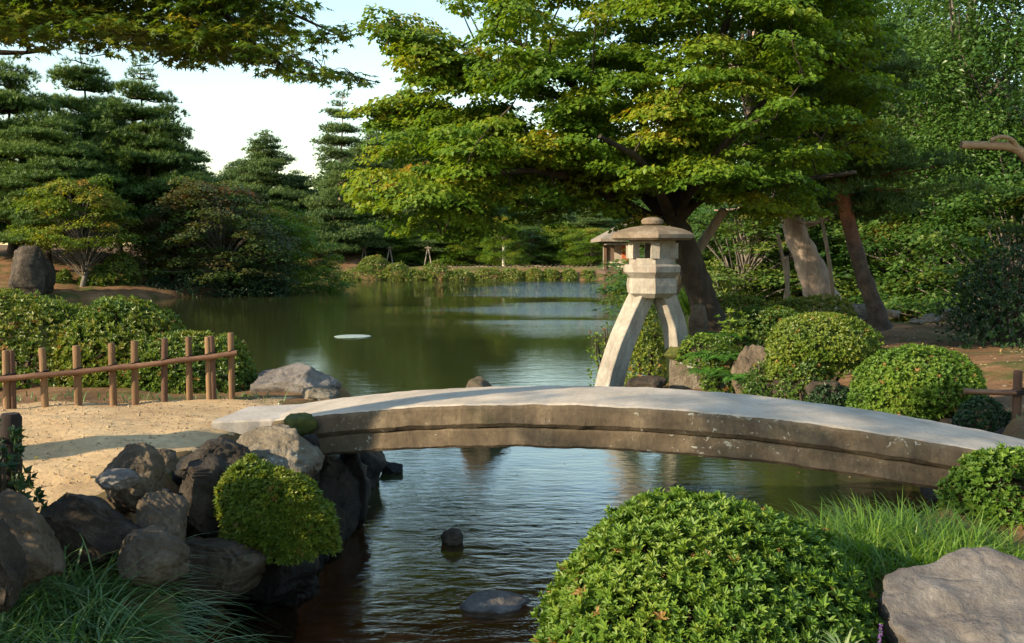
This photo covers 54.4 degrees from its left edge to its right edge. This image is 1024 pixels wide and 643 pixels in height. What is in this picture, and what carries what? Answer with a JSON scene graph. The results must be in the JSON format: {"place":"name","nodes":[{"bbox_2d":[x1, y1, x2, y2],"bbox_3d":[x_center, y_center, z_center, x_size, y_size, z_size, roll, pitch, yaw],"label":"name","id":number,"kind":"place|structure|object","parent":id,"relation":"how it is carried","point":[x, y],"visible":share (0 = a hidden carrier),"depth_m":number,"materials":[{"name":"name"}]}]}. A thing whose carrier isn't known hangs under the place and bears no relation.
{"place":"outdoors","nodes":[
{"label":"outdoors","id":0,"kind":"place"},
{"bbox_2d":[0,397,294,512],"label":"path","id":1,"kind":"structure","parent":0,"point":[87,449],"depth_m":6.70,"materials":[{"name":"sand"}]},
{"bbox_2d":[0,412,21,491],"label":"wooden post","id":2,"kind":"object","parent":1,"relation":"on","point":[9,419],"visible":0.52,"depth_m":4.76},
{"bbox_2d":[211,403,315,433],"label":"landing slab","id":3,"kind":"structure","parent":1,"relation":"on","point":[246,419],"depth_m":7.10,"materials":[{"name":"stone"}]},
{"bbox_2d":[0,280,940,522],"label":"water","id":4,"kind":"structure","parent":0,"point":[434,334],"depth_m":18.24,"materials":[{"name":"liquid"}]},
{"bbox_2d":[274,575,320,610],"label":"rock","id":5,"kind":"object","parent":4,"relation":"in","point":[295,602],"visible":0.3,"depth_m":6.13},
{"bbox_2d":[248,555,319,603],"bbox_3d":[-1.366,1.426,5.851,0.457,0.493,0.450,0,4,0],"label":"rock","id":6,"kind":"object","parent":5,"relation":"on","point":[278,583],"visible":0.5,"depth_m":5.70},
{"bbox_2d":[212,452,343,566],"bbox_3d":[-1.312,1.031,5.546,0.749,0.593,0.460,0,4,0],"label":"azalea bush","id":7,"kind":"object","parent":6,"relation":"on","point":[280,515],"visible":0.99,"depth_m":5.44,"materials":[{"name":"green plant"}]},
{"bbox_2d":[440,528,463,548],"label":"rock","id":8,"kind":"object","parent":4,"relation":"in","point":[451,538],"visible":1,"depth_m":7.33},
{"bbox_2d":[458,590,529,620],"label":"rock","id":9,"kind":"object","parent":4,"relation":"in","point":[493,605],"visible":1,"depth_m":5.99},
{"bbox_2d":[595,217,693,386],"bbox_3d":[1.941,-0.126,15.026,1.529,2.891,1.311,0,4,0],"label":"stone lantern","id":10,"kind":"object","parent":4,"relation":"in","point":[653,273],"visible":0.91,"depth_m":14.74,"materials":[{"name":"stone"}]},
{"bbox_2d":[0,245,1023,642],"bbox_3d":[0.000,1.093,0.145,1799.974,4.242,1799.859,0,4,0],"label":"ground","id":11,"kind":"structure","parent":0,"point":[400,581],"depth_m":7.91,"materials":[{"name":"soil"}]},
{"bbox_2d":[0,518,27,612],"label":"rock","id":12,"kind":"object","parent":11,"relation":"on","point":[13,566],"visible":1,"depth_m":3.77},
{"bbox_2d":[0,418,47,511],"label":"leafy shrub","id":13,"kind":"object","parent":11,"relation":"on","point":[8,463],"visible":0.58,"depth_m":4.64,"materials":[{"name":"green plant"}]},
{"bbox_2d":[8,245,55,298],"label":"rock","id":14,"kind":"object","parent":11,"relation":"on","point":[32,269],"visible":0.91,"depth_m":43.52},
{"bbox_2d":[0,55,92,253],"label":"pine tree","id":15,"kind":"object","parent":11,"relation":"on","point":[15,101],"visible":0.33,"depth_m":50.77,"materials":[{"name":"green plant"}]},
{"bbox_2d":[0,287,125,390],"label":"azalea bush","id":16,"kind":"object","parent":11,"relation":"on","point":[21,313],"visible":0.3,"depth_m":9.96,"materials":[{"name":"green plant"}]},
{"bbox_2d":[0,114,138,263],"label":"pine tree","id":17,"kind":"object","parent":11,"relation":"on","point":[24,177],"visible":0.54,"depth_m":46.90,"materials":[{"name":"green plant"}]},
{"bbox_2d":[5,174,148,286],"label":"maple tree","id":18,"kind":"object","parent":11,"relation":"on","point":[80,243],"visible":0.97,"depth_m":45.56,"materials":[{"name":"green plant"}]},
{"bbox_2d":[25,43,146,252],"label":"pine tree","id":19,"kind":"object","parent":11,"relation":"on","point":[87,78],"visible":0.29,"depth_m":54.16,"materials":[{"name":"green plant"}]},
{"bbox_2d":[39,492,141,572],"bbox_3d":[-1.992,0.986,4.694,0.541,0.395,0.310,0,4,0],"label":"rock","id":20,"kind":"object","parent":11,"relation":"on","point":[100,525],"visible":0.73,"depth_m":4.58,"materials":[{"name":"stone"}]},
{"bbox_2d":[86,263,115,286],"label":"shrub","id":21,"kind":"object","parent":11,"relation":"on","point":[96,272],"visible":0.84,"depth_m":46.78,"materials":[{"name":"green plant"}]},
{"bbox_2d":[0,332,236,408],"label":"bamboo fence","id":22,"kind":"object","parent":11,"relation":"on","point":[9,377],"visible":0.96,"depth_m":8.37,"materials":[{"name":"brown wood"}]},
{"bbox_2d":[48,294,194,387],"bbox_3d":[-3.938,0.421,10.161,1.526,1.420,1.403,0,4,0],"label":"azalea bush","id":23,"kind":"object","parent":11,"relation":"on","point":[115,314],"visible":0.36,"depth_m":9.76,"materials":[{"name":"green plant"}]},
{"bbox_2d":[101,249,143,282],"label":"shrub","id":24,"kind":"object","parent":11,"relation":"on","point":[120,256],"visible":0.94,"depth_m":47.06,"materials":[{"name":"green plant"}]},
{"bbox_2d":[103,442,165,513],"bbox_3d":[-1.942,0.805,5.111,0.291,0.368,0.306,0,4,0],"label":"rock","id":25,"kind":"object","parent":11,"relation":"on","point":[145,462],"visible":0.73,"depth_m":5.04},
{"bbox_2d":[94,468,138,490],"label":"rock","id":26,"kind":"object","parent":25,"relation":"on","point":[115,479],"visible":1,"depth_m":4.81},
{"bbox_2d":[0,521,284,642],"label":"grass","id":27,"kind":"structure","parent":11,"relation":"on","point":[75,611],"depth_m":4.24,"materials":[{"name":"plant"}]},
{"bbox_2d":[0,488,65,587],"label":"rock","id":28,"kind":"object","parent":27,"relation":"on","point":[31,530],"visible":0.76,"depth_m":4.07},
{"bbox_2d":[79,53,226,263],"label":"pine tree","id":29,"kind":"object","parent":11,"relation":"on","point":[137,148],"visible":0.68,"depth_m":51.52,"materials":[{"name":"green plant"}]},
{"bbox_2d":[116,525,189,588],"bbox_3d":[-1.635,1.067,4.545,0.334,0.276,0.323,0,4,0],"label":"rock","id":30,"kind":"object","parent":11,"relation":"on","point":[147,542],"visible":0.98,"depth_m":4.43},
{"bbox_2d":[136,491,188,542],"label":"rock","id":31,"kind":"object","parent":11,"relation":"on","point":[167,511],"visible":0.73,"depth_m":4.77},
{"bbox_2d":[118,209,213,277],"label":"maple tree","id":32,"kind":"object","parent":11,"relation":"on","point":[150,228],"visible":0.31,"depth_m":49.87,"materials":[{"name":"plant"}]},
{"bbox_2d":[108,128,245,253],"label":"pine tree","id":33,"kind":"object","parent":11,"relation":"on","point":[140,176],"visible":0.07,"depth_m":54.81,"materials":[{"name":"green plant"}]},
{"bbox_2d":[122,329,257,393],"bbox_3d":[-3.129,0.599,9.759,1.388,1.067,0.982,0,4,0],"label":"azalea bush","id":34,"kind":"object","parent":11,"relation":"on","point":[246,375],"visible":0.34,"depth_m":9.49,"materials":[{"name":"green plant"}]},
{"bbox_2d":[169,270,224,296],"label":"shrub","id":35,"kind":"object","parent":11,"relation":"on","point":[184,280],"visible":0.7,"depth_m":47.82,"materials":[{"name":"green plant"}]},
{"bbox_2d":[174,592,219,635],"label":"rock","id":36,"kind":"object","parent":11,"relation":"on","point":[207,616],"visible":0.14,"depth_m":5.35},
{"bbox_2d":[172,537,266,605],"bbox_3d":[-1.587,1.366,5.455,0.502,0.384,0.445,0,4,0],"label":"rock","id":37,"kind":"object","parent":36,"relation":"on","point":[236,563],"visible":0.88,"depth_m":5.29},
{"bbox_2d":[178,454,233,538],"bbox_3d":[-1.739,0.996,5.648,0.319,0.445,0.316,-3,5,-33],"label":"rock","id":38,"kind":"object","parent":37,"relation":"on","point":[201,478],"visible":0.71,"depth_m":5.53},
{"bbox_2d":[0,0,394,91],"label":"maple tree","id":39,"kind":"object","parent":11,"relation":"on","point":[192,32],"visible":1,"depth_m":4.44,"materials":[{"name":"green plant"}]},
{"bbox_2d":[179,437,250,470],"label":"rock","id":40,"kind":"object","parent":11,"relation":"on","point":[230,451],"visible":0.45,"depth_m":5.99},
{"bbox_2d":[126,176,313,287],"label":"maple tree","id":41,"kind":"object","parent":11,"relation":"on","point":[205,233],"visible":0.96,"depth_m":48.66,"materials":[{"name":"green plant"}]},
{"bbox_2d":[211,265,267,296],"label":"shrub","id":42,"kind":"object","parent":11,"relation":"on","point":[226,284],"visible":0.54,"depth_m":48.31,"materials":[{"name":"green plant"}]},
{"bbox_2d":[221,592,259,617],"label":"rock","id":43,"kind":"object","parent":11,"relation":"on","point":[246,598],"visible":0.06,"depth_m":6.02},
{"bbox_2d":[194,223,313,294],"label":"maple tree","id":44,"kind":"object","parent":11,"relation":"on","point":[287,274],"visible":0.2,"depth_m":51.16,"materials":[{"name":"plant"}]},
{"bbox_2d":[236,601,298,642],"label":"rock","id":45,"kind":"object","parent":11,"relation":"on","point":[287,619],"visible":0.84,"depth_m":5.95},
{"bbox_2d":[245,268,289,295],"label":"shrub","id":46,"kind":"object","parent":11,"relation":"on","point":[285,290],"visible":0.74,"depth_m":48.84,"materials":[{"name":"green plant"}]},
{"bbox_2d":[215,129,322,218],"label":"pine tree","id":47,"kind":"object","parent":11,"relation":"on","point":[262,167],"visible":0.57,"depth_m":92.15,"materials":[{"name":"green plant"}]},
{"bbox_2d":[209,205,360,292],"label":"maple tree","id":48,"kind":"object","parent":11,"relation":"on","point":[291,220],"visible":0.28,"depth_m":55.61,"materials":[{"name":"green plant"}]},
{"bbox_2d":[250,363,341,392],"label":"rock","id":49,"kind":"object","parent":11,"relation":"on","point":[295,378],"visible":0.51,"depth_m":9.39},
{"bbox_2d":[302,385,339,400],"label":"rock","id":50,"kind":"object","parent":11,"relation":"on","point":[320,393],"visible":0.66,"depth_m":8.96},
{"bbox_2d":[288,88,395,255],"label":"pine tree","id":51,"kind":"object","parent":11,"relation":"on","point":[354,236],"visible":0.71,"depth_m":83.13,"materials":[{"name":"green plant"}]},
{"bbox_2d":[318,454,370,542],"bbox_3d":[-1.524,1.355,7.803,0.807,0.849,1.576,0,4,0],"label":"rock","id":52,"kind":"object","parent":11,"relation":"on","point":[339,483],"visible":0.21,"depth_m":7.44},
{"bbox_2d":[339,453,367,529],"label":"rock","id":53,"kind":"object","parent":11,"relation":"on","point":[353,462],"visible":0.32,"depth_m":7.70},
{"bbox_2d":[318,132,409,221],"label":"pine tree","id":54,"kind":"object","parent":11,"relation":"on","point":[358,153],"visible":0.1,"depth_m":94.01,"materials":[{"name":"green plant"}]},
{"bbox_2d":[359,451,386,488],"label":"rock","id":55,"kind":"object","parent":11,"relation":"on","point":[375,462],"visible":0.12,"depth_m":9.05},
{"bbox_2d":[356,254,390,271],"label":"shrub","id":56,"kind":"object","parent":11,"relation":"on","point":[369,260],"visible":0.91,"depth_m":78.28,"materials":[{"name":"green plant"}]},
{"bbox_2d":[370,229,436,264],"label":"maple tree","id":57,"kind":"object","parent":11,"relation":"on","point":[400,243],"visible":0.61,"depth_m":85.60,"materials":[{"name":"green plant"}]},
{"bbox_2d":[400,220,467,257],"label":"pine tree","id":58,"kind":"object","parent":11,"relation":"on","point":[437,247],"visible":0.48,"depth_m":85.65,"materials":[{"name":"green plant"}]},
{"bbox_2d":[419,259,451,279],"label":"shrub","id":59,"kind":"object","parent":11,"relation":"on","point":[440,269],"visible":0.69,"depth_m":76.59,"materials":[{"name":"green plant"}]},
{"bbox_2d":[375,102,527,264],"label":"pine tree","id":60,"kind":"object","parent":11,"relation":"on","point":[412,208],"visible":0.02,"depth_m":92.70,"materials":[{"name":"green plant"}]},
{"bbox_2d":[415,228,492,265],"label":"maple tree","id":61,"kind":"object","parent":11,"relation":"on","point":[457,255],"visible":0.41,"depth_m":86.05,"materials":[{"name":"green plant"}]},
{"bbox_2d":[476,215,535,265],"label":"maple tree","id":62,"kind":"object","parent":11,"relation":"on","point":[503,241],"visible":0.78,"depth_m":83.13,"materials":[{"name":"green plant"}]},
{"bbox_2d":[0,386,1023,431],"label":"grass","id":63,"kind":"structure","parent":11,"relation":"on","point":[72,395],"depth_m":8.86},
{"bbox_2d":[495,226,571,265],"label":"maple tree","id":64,"kind":"object","parent":11,"relation":"on","point":[532,231],"visible":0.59,"depth_m":85.84,"materials":[{"name":"green plant"}]},
{"bbox_2d":[525,221,598,265],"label":"maple tree","id":65,"kind":"object","parent":11,"relation":"on","point":[557,233],"visible":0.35,"depth_m":86.09,"materials":[{"name":"green plant"}]},
{"bbox_2d":[550,227,609,265],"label":"maple tree","id":66,"kind":"object","parent":11,"relation":"on","point":[591,257],"visible":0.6,"depth_m":82.90,"materials":[{"name":"green plant"}]},
{"bbox_2d":[555,207,619,259],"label":"pine tree","id":67,"kind":"object","parent":11,"relation":"on","point":[600,222],"visible":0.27,"depth_m":86.80,"materials":[{"name":"green plant"}]},
{"bbox_2d":[586,322,611,381],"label":"azalea bush","id":68,"kind":"object","parent":11,"relation":"on","point":[597,343],"visible":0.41,"depth_m":16.41,"materials":[{"name":"green plant"}]},
{"bbox_2d":[591,218,643,292],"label":"tea house","id":69,"kind":"structure","parent":11,"relation":"on","point":[612,249],"depth_m":54.98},
{"bbox_2d":[334,0,911,350],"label":"maple tree","id":70,"kind":"object","parent":11,"relation":"on","point":[493,154],"visible":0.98,"depth_m":15.42,"materials":[{"name":"green plant"}]},
{"bbox_2d":[675,207,728,295],"bbox_3d":[3.227,-1.187,17.453,1.164,1.610,0.206,3,5,37],"label":"support pole","id":71,"kind":"object","parent":70,"relation":"attached to","point":[710,230],"visible":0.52,"depth_m":17.22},
{"bbox_2d":[625,375,667,387],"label":"rock","id":72,"kind":"object","parent":11,"relation":"on","point":[651,381],"visible":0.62,"depth_m":14.53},
{"bbox_2d":[624,309,668,384],"bbox_3d":[2.169,0.615,16.288,0.798,1.712,0.814,0,4,0],"label":"azalea bush","id":73,"kind":"object","parent":11,"relation":"on","point":[658,350],"visible":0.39,"depth_m":16.09,"materials":[{"name":"green plant"}]},
{"bbox_2d":[272,385,1023,488],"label":"stone bridge","id":74,"kind":"structure","parent":11,"relation":"on","point":[894,448],"depth_m":6.62,"materials":[{"name":"stone"}]},
{"bbox_2d":[588,212,782,303],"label":"maple tree","id":75,"kind":"object","parent":11,"relation":"on","point":[698,220],"visible":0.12,"depth_m":40.94,"materials":[{"name":"green plant"}]},
{"bbox_2d":[669,357,707,388],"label":"pedestal stone","id":76,"kind":"object","parent":11,"relation":"on","point":[678,379],"visible":0.28,"depth_m":14.97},
{"bbox_2d":[689,304,707,348],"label":"stone pillar","id":77,"kind":"structure","parent":11,"relation":"on","point":[698,320],"depth_m":15.54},
{"bbox_2d":[675,332,723,381],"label":"azalea bush","id":78,"kind":"object","parent":11,"relation":"on","point":[693,340],"visible":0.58,"depth_m":14.65,"materials":[{"name":"green plant"}]},
{"bbox_2d":[529,485,885,642],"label":"azalea bush","id":79,"kind":"object","parent":11,"relation":"on","point":[613,567],"visible":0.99,"depth_m":3.99,"materials":[{"name":"green plant"}]},
{"bbox_2d":[681,257,745,298],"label":"shrub","id":80,"kind":"object","parent":11,"relation":"on","point":[720,288],"visible":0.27,"depth_m":33.53,"materials":[{"name":"green plant"}]},
{"bbox_2d":[698,329,738,393],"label":"azalea bush","id":81,"kind":"object","parent":11,"relation":"on","point":[715,387],"visible":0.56,"depth_m":13.97,"materials":[{"name":"green plant"}]},
{"bbox_2d":[717,292,777,342],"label":"azalea bush","id":82,"kind":"object","parent":11,"relation":"on","point":[736,305],"visible":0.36,"depth_m":18.27,"materials":[{"name":"green plant"}]},
{"bbox_2d":[730,344,767,394],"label":"rock","id":83,"kind":"object","parent":11,"relation":"on","point":[749,357],"visible":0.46,"depth_m":13.38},
{"bbox_2d":[585,192,916,317],"bbox_3d":[8.325,-1.777,35.818,11.968,5.846,11.411,2,4,21],"label":"maple tree","id":84,"kind":"object","parent":11,"relation":"on","point":[750,250],"visible":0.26,"depth_m":34.41,"materials":[{"name":"green plant"}]},
{"bbox_2d":[718,304,808,360],"bbox_3d":[3.980,0.285,15.665,1.554,1.108,1.091,0,4,0],"label":"azalea bush","id":85,"kind":"object","parent":11,"relation":"on","point":[768,316],"visible":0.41,"depth_m":15.42,"materials":[{"name":"green plant"}]},
{"bbox_2d":[739,359,788,398],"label":"azalea bush","id":86,"kind":"object","parent":11,"relation":"on","point":[748,384],"visible":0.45,"depth_m":12.59,"materials":[{"name":"green plant"}]},
{"bbox_2d":[740,265,797,306],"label":"shrub","id":87,"kind":"object","parent":11,"relation":"on","point":[775,299],"visible":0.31,"depth_m":35.38,"materials":[{"name":"green plant"}]},
{"bbox_2d":[687,0,888,311],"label":"old tree","id":88,"kind":"object","parent":11,"relation":"on","point":[811,268],"visible":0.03,"depth_m":21.50,"materials":[{"name":"brown plant"}]},
{"bbox_2d":[679,202,917,306],"bbox_3d":[11.633,-2.133,40.087,11.200,5.862,10.678,1,4,19],"label":"maple tree","id":89,"kind":"object","parent":11,"relation":"on","point":[763,261],"visible":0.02,"depth_m":39.08,"materials":[{"name":"green plant"}]},
{"bbox_2d":[773,358,830,401],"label":"azalea bush","id":90,"kind":"object","parent":11,"relation":"on","point":[800,387],"visible":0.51,"depth_m":11.79,"materials":[{"name":"green plant"}]},
{"bbox_2d":[773,293,858,333],"bbox_3d":[5.683,-0.014,18.840,1.684,1.061,1.045,0,4,0],"label":"azalea bush","id":91,"kind":"object","parent":11,"relation":"on","point":[817,302],"visible":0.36,"depth_m":18.62,"materials":[{"name":"green plant"}]},
{"bbox_2d":[763,311,885,381],"bbox_3d":[3.803,0.412,12.244,1.476,1.087,1.420,0,4,0],"label":"azalea bush","id":92,"kind":"object","parent":11,"relation":"on","point":[833,350],"visible":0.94,"depth_m":11.88,"materials":[{"name":"green plant"}]},
{"bbox_2d":[807,379,850,406],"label":"azalea bush","id":93,"kind":"object","parent":11,"relation":"on","point":[838,396],"visible":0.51,"depth_m":11.25,"materials":[{"name":"green plant"}]},
{"bbox_2d":[712,0,990,331],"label":"pine tree","id":94,"kind":"object","parent":11,"relation":"on","point":[873,196],"visible":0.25,"depth_m":19.55,"materials":[{"name":"green plant"}]},
{"bbox_2d":[755,197,968,318],"bbox_3d":[13.393,-1.884,36.082,10.579,5.963,10.086,-2,5,-30],"label":"maple tree","id":95,"kind":"object","parent":11,"relation":"on","point":[833,222],"visible":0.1,"depth_m":34.43,"materials":[{"name":"green plant"}]},
{"bbox_2d":[742,0,1023,279],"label":"broadleaf tree","id":96,"kind":"object","parent":11,"relation":"on","point":[894,2],"visible":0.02,"depth_m":37.63,"materials":[{"name":"green plant"}]},
{"bbox_2d":[776,175,1023,318],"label":"maple tree","id":97,"kind":"object","parent":11,"relation":"on","point":[891,290],"visible":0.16,"depth_m":31.77,"materials":[{"name":"green plant"}]},
{"bbox_2d":[787,487,1023,598],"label":"grass","id":98,"kind":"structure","parent":11,"relation":"on","point":[940,540],"depth_m":5.10,"materials":[{"name":"plant"}]},
{"bbox_2d":[845,343,987,421],"bbox_3d":[4.146,0.727,10.290,1.443,1.023,1.390,0,4,0],"label":"azalea bush","id":99,"kind":"object","parent":11,"relation":"on","point":[905,382],"visible":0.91,"depth_m":9.88,"materials":[{"name":"green plant"}]},
{"bbox_2d":[820,0,1023,275],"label":"broadleaf tree","id":100,"kind":"object","parent":11,"relation":"on","point":[935,6],"visible":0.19,"depth_m":31.97,"materials":[{"name":"green plant"}]},
{"bbox_2d":[858,181,1023,322],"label":"maple tree","id":101,"kind":"object","parent":11,"relation":"on","point":[918,305],"visible":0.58,"depth_m":28.75,"materials":[{"name":"green plant"}]},
{"bbox_2d":[877,546,1023,642],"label":"rock","id":102,"kind":"object","parent":11,"relation":"on","point":[969,595],"visible":0.95,"depth_m":3.97,"materials":[{"name":"stone"}]},
{"bbox_2d":[879,0,1023,285],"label":"broadleaf tree","id":103,"kind":"object","parent":11,"relation":"on","point":[968,116],"visible":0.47,"depth_m":31.50,"materials":[{"name":"green plant"}]},
{"bbox_2d":[932,441,1023,529],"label":"azalea bush","id":104,"kind":"object","parent":11,"relation":"on","point":[1001,460],"visible":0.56,"depth_m":5.66,"materials":[{"name":"green plant"}]},
{"bbox_2d":[934,218,1023,348],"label":"leafy shrub","id":105,"kind":"object","parent":11,"relation":"on","point":[988,303],"visible":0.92,"depth_m":18.30,"materials":[{"name":"green plant"}]},
{"bbox_2d":[951,394,1011,432],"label":"azalea bush","id":106,"kind":"object","parent":11,"relation":"on","point":[969,418],"visible":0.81,"depth_m":8.99,"materials":[{"name":"green plant"}]},
{"bbox_2d":[959,0,1023,162],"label":"leaning tree","id":107,"kind":"object","parent":11,"relation":"on","point":[1012,146],"visible":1,"depth_m":18.74,"materials":[{"name":"brown plant"}]},
{"bbox_2d":[963,370,1023,418],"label":"bamboo fence","id":108,"kind":"object","parent":11,"relation":"on","point":[1016,392],"visible":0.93,"depth_m":8.64,"materials":[{"name":"brown wood"}]},
{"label":"rock","id":109,"kind":"object","parent":11,"relation":"on","visible":0},
{"bbox_2d":[236,424,324,476],"bbox_3d":[-1.495,0.883,6.452,0.624,0.416,0.529,2,5,32],"label":"rock","id":110,"kind":"object","parent":109,"relation":"on","point":[287,446],"visible":0.58,"depth_m":6.31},
{"bbox_2d":[284,412,317,436],"bbox_3d":[-1.484,0.728,7.024,0.245,0.164,0.224,-2,4,-24],"label":"moss cushion","id":111,"kind":"object","parent":110,"relation":"on","point":[303,423],"visible":0.72,"depth_m":6.94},
{"bbox_2d":[0,0,1023,244],"label":"sky","id":112,"kind":"structure","parent":0,"point":[227,107],"materials":[{"name":"white"}]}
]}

